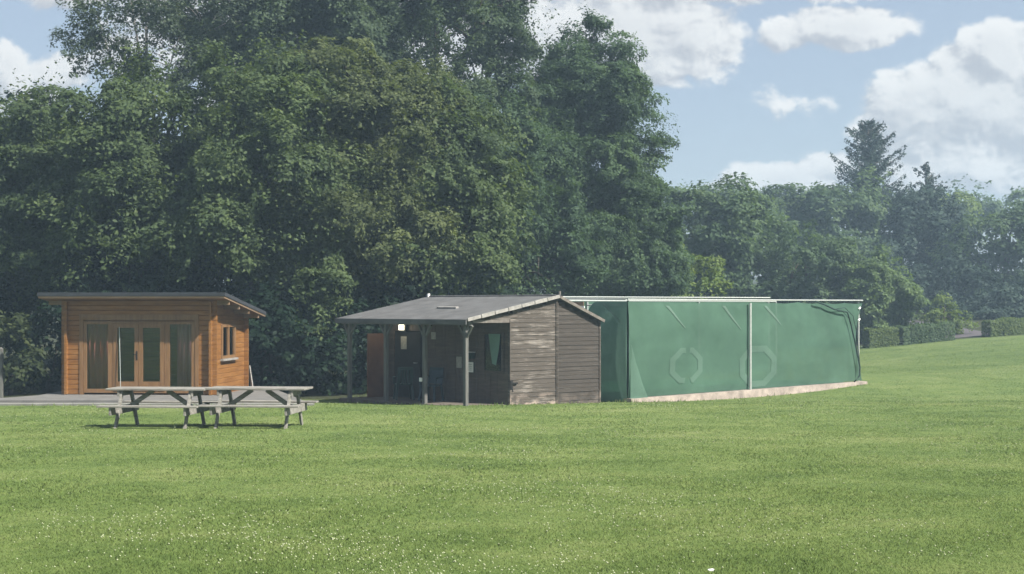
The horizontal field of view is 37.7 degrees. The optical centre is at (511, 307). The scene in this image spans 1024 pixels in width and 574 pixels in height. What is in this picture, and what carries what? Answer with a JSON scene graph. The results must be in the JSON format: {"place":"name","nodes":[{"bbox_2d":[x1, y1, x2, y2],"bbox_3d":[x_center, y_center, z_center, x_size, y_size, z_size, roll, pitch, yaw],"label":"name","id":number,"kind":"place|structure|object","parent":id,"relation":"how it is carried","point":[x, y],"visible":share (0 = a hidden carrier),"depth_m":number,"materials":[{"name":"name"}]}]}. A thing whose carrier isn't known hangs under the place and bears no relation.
{"place":"outdoors","nodes":[
{"label":"outdoors","id":0,"kind":"place"},
{"bbox_2d":[0,403,313,405],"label":"path","id":1,"kind":"structure","parent":0,"point":[61,404],"depth_m":38.42,"materials":[{"name":"grey concrete"}]},
{"bbox_2d":[0,277,1023,573],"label":"ground","id":2,"kind":"structure","parent":0,"point":[874,379],"depth_m":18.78,"materials":[{"name":"green plant"}]},
{"bbox_2d":[0,347,2,397],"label":"fence post","id":3,"kind":"object","parent":2,"relation":"on","point":[1,372],"visible":0.8,"depth_m":41.95,"materials":[{"name":"white wood"}]},
{"bbox_2d":[0,310,58,394],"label":"shrub","id":4,"kind":"object","parent":2,"relation":"on","point":[10,386],"visible":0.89,"depth_m":47.26,"materials":[{"name":"green plant"}]},
{"bbox_2d":[0,235,66,388],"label":"shrub","id":5,"kind":"object","parent":2,"relation":"on","point":[6,304],"visible":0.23,"depth_m":49.67,"materials":[{"name":"green plant"}]},
{"bbox_2d":[0,277,104,393],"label":"shrub","id":6,"kind":"object","parent":2,"relation":"on","point":[7,345],"visible":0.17,"depth_m":48.13,"materials":[{"name":"green plant"}]},
{"bbox_2d":[0,62,143,383],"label":"broadleaf tree","id":7,"kind":"object","parent":2,"relation":"on","point":[23,141],"visible":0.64,"depth_m":49.57,"materials":[{"name":"green plant"}]},
{"bbox_2d":[28,232,175,378],"bbox_3d":[-13.029,0.197,49.469,5.907,5.626,6.294,0,0,33],"label":"shrub","id":8,"kind":"object","parent":2,"relation":"on","point":[148,278],"visible":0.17,"depth_m":48.41,"materials":[{"name":"green plant"}]},
{"bbox_2d":[9,42,260,328],"bbox_3d":[-11.950,-2.983,49.668,8.615,12.005,6.982,0,0,0],"label":"broadleaf tree","id":9,"kind":"object","parent":2,"relation":"on","point":[143,180],"visible":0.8,"depth_m":47.86,"materials":[{"name":"green plant"}]},
{"bbox_2d":[0,390,300,402],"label":"terrace","id":10,"kind":"structure","parent":2,"relation":"on","point":[56,397],"depth_m":39.53,"materials":[{"name":"grey wood"}]},
{"bbox_2d":[119,327,120,386],"bbox_3d":[-10.755,1.460,41.150,0.020,1.841,0.116,0,0,-38],"label":"pole","id":11,"kind":"object","parent":10,"relation":"on","point":[119,354],"visible":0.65,"depth_m":41.15,"materials":[{"name":"white metal"}]},
{"bbox_2d":[37,292,265,394],"bbox_3d":[-10.140,1.043,42.837,5.225,2.894,4.440,0,0,5],"label":"log cabin","id":12,"kind":"object","parent":10,"relation":"on","point":[219,345],"visible":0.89,"depth_m":41.27,"materials":[{"name":"brown wood"}]},
{"bbox_2d":[84,321,110,392],"bbox_3d":[-11.409,1.370,41.312,0.768,1.970,0.060,0,0,5],"label":"window","id":13,"kind":"structure","parent":12,"relation":"in","point":[86,390],"depth_m":41.29,"materials":[{"name":"brown wood"}]},
{"bbox_2d":[88,324,107,388],"bbox_3d":[-11.405,1.380,41.434,0.720,1.920,0.053,0,0,5],"label":"curtain","id":14,"kind":"object","parent":12,"relation":"hanging from","point":[97,356],"visible":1,"depth_m":41.43,"materials":[{"name":"grey fabric"}]},
{"bbox_2d":[113,324,138,390],"bbox_3d":[-10.610,1.375,41.203,0.710,1.850,0.101,0,0,5],"label":"door","id":15,"kind":"structure","parent":12,"relation":"in","point":[116,383],"depth_m":41.20,"materials":[{"name":"brown wood"}]},
{"bbox_2d":[139,324,163,386],"bbox_3d":[-9.890,1.375,41.166,0.710,1.850,0.048,0,0,5],"label":"door","id":16,"kind":"structure","parent":12,"relation":"in","point":[141,384],"depth_m":41.14,"materials":[{"name":"brown wood"}]},
{"bbox_2d":[167,321,194,392],"bbox_3d":[-9.073,1.370,41.108,0.778,1.970,0.060,0,0,5],"label":"window","id":17,"kind":"structure","parent":12,"relation":"in","point":[192,323],"depth_m":41.06,"materials":[{"name":"brown wood"}]},
{"bbox_2d":[177,324,190,386],"bbox_3d":[-8.963,1.380,41.231,0.500,1.920,0.063,0,0,5],"label":"curtain","id":18,"kind":"object","parent":12,"relation":"hanging from","point":[183,355],"visible":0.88,"depth_m":41.24,"materials":[{"name":"grey fabric"}]},
{"bbox_2d":[220,324,237,360],"bbox_3d":[-8.018,0.990,42.521,0.120,1.020,1.520,0,0,5],"label":"window","id":19,"kind":"structure","parent":12,"relation":"in","point":[228,331],"depth_m":42.49,"materials":[{"name":"brown wood"}]},
{"bbox_2d":[249,365,252,385],"bbox_3d":[-7.741,2.060,44.414,0.030,0.678,0.326,0,0,-36],"label":"plank","id":20,"kind":"object","parent":10,"relation":"on","point":[250,378],"visible":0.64,"depth_m":44.38,"materials":[{"name":"white wood"}]},
{"bbox_2d":[96,386,217,428],"bbox_3d":[-6.760,1.943,28.850,1.930,0.791,1.644,0,0,5],"label":"picnic table","id":21,"kind":"object","parent":2,"relation":"on","point":[188,407],"visible":0.84,"depth_m":28.57,"materials":[{"name":"grey wood"}]},
{"bbox_2d":[47,0,293,133],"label":"tree","id":22,"kind":"object","parent":2,"relation":"on","point":[166,27],"visible":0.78,"depth_m":59.10,"materials":[{"name":"green plant"}]},
{"bbox_2d":[109,246,285,383],"bbox_3d":[-10.374,0.235,49.800,5.732,5.550,6.647,0,0,44],"label":"shrub","id":23,"kind":"object","parent":2,"relation":"on","point":[191,287],"visible":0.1,"depth_m":48.71,"materials":[{"name":"green plant"}]},
{"bbox_2d":[0,82,497,363],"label":"broadleaf tree","id":24,"kind":"object","parent":2,"relation":"on","point":[11,95],"depth_m":63.95,"materials":[{"name":"green plant"}]},
{"bbox_2d":[126,18,388,385],"bbox_3d":[-8.202,-3.146,48.442,7.979,12.374,6.951,0,0,24],"label":"broadleaf tree","id":25,"kind":"object","parent":2,"relation":"on","point":[265,245],"visible":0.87,"depth_m":47.21,"materials":[{"name":"green plant"}]},
{"bbox_2d":[197,386,318,428],"bbox_3d":[-4.840,1.929,28.750,1.930,0.791,1.644,0,0,6],"label":"picnic table","id":26,"kind":"object","parent":2,"relation":"on","point":[287,406],"visible":0.95,"depth_m":28.66,"materials":[{"name":"grey wood"}]},
{"bbox_2d":[240,280,333,393],"bbox_3d":[-7.653,1.113,47.748,4.293,3.918,4.709,0,0,0],"label":"shrub","id":27,"kind":"object","parent":2,"relation":"on","point":[271,302],"visible":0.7,"depth_m":46.55,"materials":[{"name":"green plant"}]},
{"bbox_2d":[163,0,414,367],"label":"broadleaf tree","id":28,"kind":"object","parent":2,"relation":"on","point":[342,24],"visible":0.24,"depth_m":60.23,"materials":[{"name":"green plant"}]},
{"bbox_2d":[254,280,380,395],"bbox_3d":[-6.131,1.087,48.182,4.170,3.952,4.435,0,0,-35],"label":"shrub","id":29,"kind":"object","parent":2,"relation":"on","point":[323,386],"visible":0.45,"depth_m":47.14,"materials":[{"name":"green plant"}]},
{"bbox_2d":[262,35,482,387],"bbox_3d":[-4.714,-3.064,49.925,7.389,12.118,7.333,0,0,-20],"label":"broadleaf tree","id":30,"kind":"object","parent":2,"relation":"on","point":[372,111],"visible":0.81,"depth_m":48.40,"materials":[{"name":"green plant"}]},
{"bbox_2d":[314,265,435,393],"bbox_3d":[-4.738,0.842,48.707,3.797,4.416,4.258,0,0,41],"label":"shrub","id":31,"kind":"object","parent":2,"relation":"on","point":[409,292],"visible":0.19,"depth_m":48.05,"materials":[{"name":"green plant"}]},
{"bbox_2d":[348,209,490,307],"bbox_3d":[-3.034,-0.314,51.519,5.452,6.476,4.674,0,0,0],"label":"shrub","id":32,"kind":"object","parent":2,"relation":"on","point":[467,291],"visible":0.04,"depth_m":50.70,"materials":[{"name":"green plant"}]},
{"bbox_2d":[304,0,559,160],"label":"broadleaf tree","id":33,"kind":"object","parent":2,"relation":"on","point":[421,19],"visible":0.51,"depth_m":61.90,"materials":[{"name":"green plant"}]},
{"bbox_2d":[359,71,548,306],"bbox_3d":[-2.078,-2.467,50.698,6.831,10.837,6.243,0,0,-31],"label":"broadleaf tree","id":34,"kind":"object","parent":2,"relation":"on","point":[486,208],"visible":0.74,"depth_m":49.65,"materials":[{"name":"green plant"}]},
{"bbox_2d":[335,291,604,405],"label":"timber shed","id":35,"kind":"structure","parent":2,"relation":"on","point":[549,348],"depth_m":40.36,"materials":[{"name":"grey wood"}]},
{"bbox_2d":[398,325,406,330],"bbox_3d":[-3.082,0.550,42.114,0.085,0.240,0.300,0,0,-43],"label":"wall lamp","id":36,"kind":"object","parent":35,"relation":"attached to","point":[402,327],"visible":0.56,"depth_m":42.04,"materials":[{"name":"white metal"}]},
{"bbox_2d":[393,367,414,399],"bbox_3d":[-2.971,2.088,41.202,0.550,0.906,0.582,0,0,-13],"label":"garden chair","id":37,"kind":"object","parent":35,"relation":"on","point":[398,383],"visible":1,"depth_m":40.99,"materials":[{"name":"grey plastic"}]},
{"bbox_2d":[401,336,406,348],"bbox_3d":[-3.043,1.000,42.178,0.006,0.360,0.260,0,0,-43],"label":"notice","id":38,"kind":"object","parent":35,"relation":"attached to","point":[403,342],"visible":1,"depth_m":42.17,"materials":[{"name":"paper"}]},
{"bbox_2d":[395,331,420,397],"bbox_3d":[-2.947,1.600,42.079,0.116,1.840,1.130,0,0,-43],"label":"door","id":39,"kind":"structure","parent":35,"relation":"in","point":[411,356],"depth_m":42.03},
{"bbox_2d":[418,367,444,401],"bbox_3d":[-2.174,2.088,40.621,0.550,0.906,0.582,0,0,27],"label":"garden chair","id":40,"kind":"object","parent":35,"relation":"on","point":[435,376],"visible":0.91,"depth_m":40.76,"materials":[{"name":"blue plastic"}]},
{"bbox_2d":[431,332,435,338],"bbox_3d":[-2.157,0.780,41.172,0.006,0.200,0.200,0,0,-43],"label":"notice","id":41,"kind":"object","parent":35,"relation":"attached to","point":[433,335],"visible":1,"depth_m":41.17,"materials":[{"name":"paper"}]},
{"bbox_2d":[456,357,461,367],"bbox_3d":[-1.427,1.480,40.389,0.006,0.300,0.220,0,0,-43],"label":"notice","id":42,"kind":"object","parent":35,"relation":"attached to","point":[458,362],"visible":1,"depth_m":40.39,"materials":[{"name":"paper"}]},
{"bbox_2d":[469,361,473,372],"bbox_3d":[-1.127,1.600,40.081,0.029,0.310,0.340,0,0,-43],"label":"notice","id":43,"kind":"object","parent":35,"relation":"attached to","point":[471,366],"visible":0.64,"depth_m":40.01,"materials":[{"name":"white paper"}]},
{"bbox_2d":[469,352,475,358],"bbox_3d":[-1.139,1.278,40.016,0.135,0.185,0.350,0,0,-43],"label":"wall box","id":44,"kind":"object","parent":35,"relation":"attached to","point":[471,355],"visible":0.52,"depth_m":39.90,"materials":[{"name":"metal"}]},
{"bbox_2d":[482,331,504,373],"bbox_3d":[-0.487,1.190,39.434,0.075,1.100,0.820,0,0,-43],"label":"window","id":45,"kind":"structure","parent":35,"relation":"in","point":[487,366],"depth_m":39.49,"materials":[{"name":"glass"}]},
{"bbox_2d":[489,334,499,364],"bbox_3d":[-0.464,1.110,39.332,0.018,0.820,0.440,0,0,-43],"label":"cloth","id":46,"kind":"object","parent":35,"relation":"hanging from","point":[494,340],"visible":1,"depth_m":39.31,"materials":[{"name":"green fabric"}]},
{"bbox_2d":[1,396,1023,573],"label":"clover flowers","id":47,"kind":"object","parent":2,"relation":"on","point":[479,560],"visible":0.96,"depth_m":12.58,"materials":[{"name":"white plant"}]},
{"bbox_2d":[459,75,616,295],"bbox_3d":[0.328,-3.275,60.262,7.834,12.196,5.086,0,0,0],"label":"broadleaf tree","id":48,"kind":"object","parent":2,"relation":"on","point":[577,254],"visible":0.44,"depth_m":59.60,"materials":[{"name":"green plant"}]},
{"bbox_2d":[493,249,596,294],"bbox_3d":[-0.549,-0.201,61.901,7.657,6.024,6.246,0,0,-30],"label":"shrub","id":49,"kind":"object","parent":2,"relation":"on","point":[532,289],"visible":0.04,"depth_m":61.02,"materials":[{"name":"green plant"}]},
{"bbox_2d":[471,0,682,295],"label":"broadleaf tree","id":50,"kind":"object","parent":2,"relation":"on","point":[599,107],"visible":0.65,"depth_m":63.44,"materials":[{"name":"green plant"}]},
{"bbox_2d":[554,182,696,298],"bbox_3d":[4.588,-1.363,65.900,7.300,8.348,6.325,0,0,0],"label":"broadleaf tree","id":51,"kind":"object","parent":2,"relation":"on","point":[665,265],"visible":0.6,"depth_m":64.33,"materials":[{"name":"green plant"}]},
{"bbox_2d":[622,241,733,298],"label":"shrub","id":52,"kind":"object","parent":2,"relation":"on","point":[713,271],"visible":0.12,"depth_m":69.73,"materials":[{"name":"green plant"}]},
{"bbox_2d":[662,179,760,230],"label":"broadleaf tree","id":53,"kind":"object","parent":2,"relation":"on","point":[709,189],"visible":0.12,"depth_m":134.16,"materials":[{"name":"green plant"}]},
{"bbox_2d":[563,296,866,401],"bbox_3d":[6.778,1.298,50.719,7.017,3.404,18.195,0,0,42],"label":"cricket net cage","id":54,"kind":"object","parent":2,"relation":"on","point":[659,350],"visible":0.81,"depth_m":45.44,"materials":[{"name":"green fabric"}]},
{"bbox_2d":[659,171,800,298],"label":"broadleaf tree","id":55,"kind":"object","parent":2,"relation":"on","point":[727,231],"visible":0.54,"depth_m":85.64,"materials":[{"name":"green plant"}]},
{"bbox_2d":[734,209,817,298],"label":"broadleaf tree","id":56,"kind":"object","parent":2,"relation":"on","point":[773,232],"visible":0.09,"depth_m":96.99,"materials":[{"name":"green plant"}]},
{"bbox_2d":[767,186,805,264],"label":"broadleaf tree","id":57,"kind":"object","parent":2,"relation":"on","point":[785,198],"visible":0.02,"depth_m":150.56,"materials":[{"name":"green plant"}]},
{"bbox_2d":[751,219,865,303],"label":"broadleaf tree","id":58,"kind":"object","parent":2,"relation":"on","point":[824,261],"visible":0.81,"depth_m":84.86,"materials":[{"name":"green plant"}]},
{"bbox_2d":[748,164,906,298],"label":"broadleaf tree","id":59,"kind":"object","parent":2,"relation":"on","point":[823,206],"visible":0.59,"depth_m":116.93,"materials":[{"name":"green plant"}]},
{"bbox_2d":[828,118,919,234],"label":"conifer tree","id":60,"kind":"object","parent":2,"relation":"on","point":[872,152],"visible":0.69,"depth_m":121.65,"materials":[{"name":"green plant"}]},
{"bbox_2d":[824,244,932,341],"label":"broadleaf tree","id":61,"kind":"object","parent":2,"relation":"on","point":[887,296],"visible":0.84,"depth_m":82.68,"materials":[{"name":"green plant"}]},
{"bbox_2d":[862,326,899,347],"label":"hedge","id":62,"kind":"object","parent":2,"relation":"on","point":[882,334],"visible":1,"depth_m":79.83,"materials":[{"name":"green plant"}]},
{"bbox_2d":[889,192,904,221],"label":"conifer tree","id":63,"kind":"object","parent":2,"relation":"on","point":[893,203],"visible":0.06,"depth_m":122.79,"materials":[{"name":"green plant"}]},
{"bbox_2d":[895,320,955,344],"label":"hedge","id":64,"kind":"object","parent":2,"relation":"on","point":[928,332],"visible":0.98,"depth_m":80.71,"materials":[{"name":"green plant"}]},
{"bbox_2d":[876,183,988,306],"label":"broadleaf tree","id":65,"kind":"object","parent":2,"relation":"on","point":[925,216],"visible":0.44,"depth_m":116.19,"materials":[{"name":"green plant"}]},
{"bbox_2d":[912,161,952,208],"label":"conifer tree","id":66,"kind":"object","parent":2,"relation":"on","point":[926,169],"visible":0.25,"depth_m":121.75,"materials":[{"name":"green plant"}]},
{"bbox_2d":[870,250,1000,313],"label":"broadleaf tree","id":67,"kind":"object","parent":2,"relation":"on","point":[930,282],"visible":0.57,"depth_m":106.87,"materials":[{"name":"green plant"}]},
{"bbox_2d":[910,290,978,334],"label":"broadleaf tree","id":68,"kind":"object","parent":2,"relation":"on","point":[932,314],"visible":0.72,"depth_m":84.72,"materials":[{"name":"green plant"}]},
{"bbox_2d":[935,189,987,245],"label":"broadleaf tree","id":69,"kind":"object","parent":2,"relation":"on","point":[971,198],"visible":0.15,"depth_m":138.94,"materials":[{"name":"green plant"}]},
{"bbox_2d":[925,199,1023,306],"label":"broadleaf tree","id":70,"kind":"object","parent":2,"relation":"on","point":[1009,254],"visible":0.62,"depth_m":111.28,"materials":[{"name":"green plant"}]},
{"bbox_2d":[941,277,1023,318],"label":"shrub","id":71,"kind":"object","parent":2,"relation":"on","point":[1012,305],"visible":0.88,"depth_m":98.45,"materials":[{"name":"green plant"}]},
{"bbox_2d":[945,174,1023,275],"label":"broadleaf tree","id":72,"kind":"object","parent":2,"relation":"on","point":[987,205],"visible":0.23,"depth_m":163.23,"materials":[{"name":"green plant"}]},
{"bbox_2d":[981,316,1023,336],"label":"hedge","id":73,"kind":"object","parent":2,"relation":"on","point":[1016,328],"visible":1,"depth_m":81.94,"materials":[{"name":"green plant"}]},
{"bbox_2d":[0,0,1023,280],"label":"sky","id":74,"kind":"structure","parent":0,"point":[766,90],"materials":[{"name":"blue"}]},
{"bbox_2d":[908,321,989,337],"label":"driveway","id":75,"kind":"structure","parent":0,"point":[967,333],"depth_m":84.84,"materials":[{"name":"grey asphalt"}]}
]}

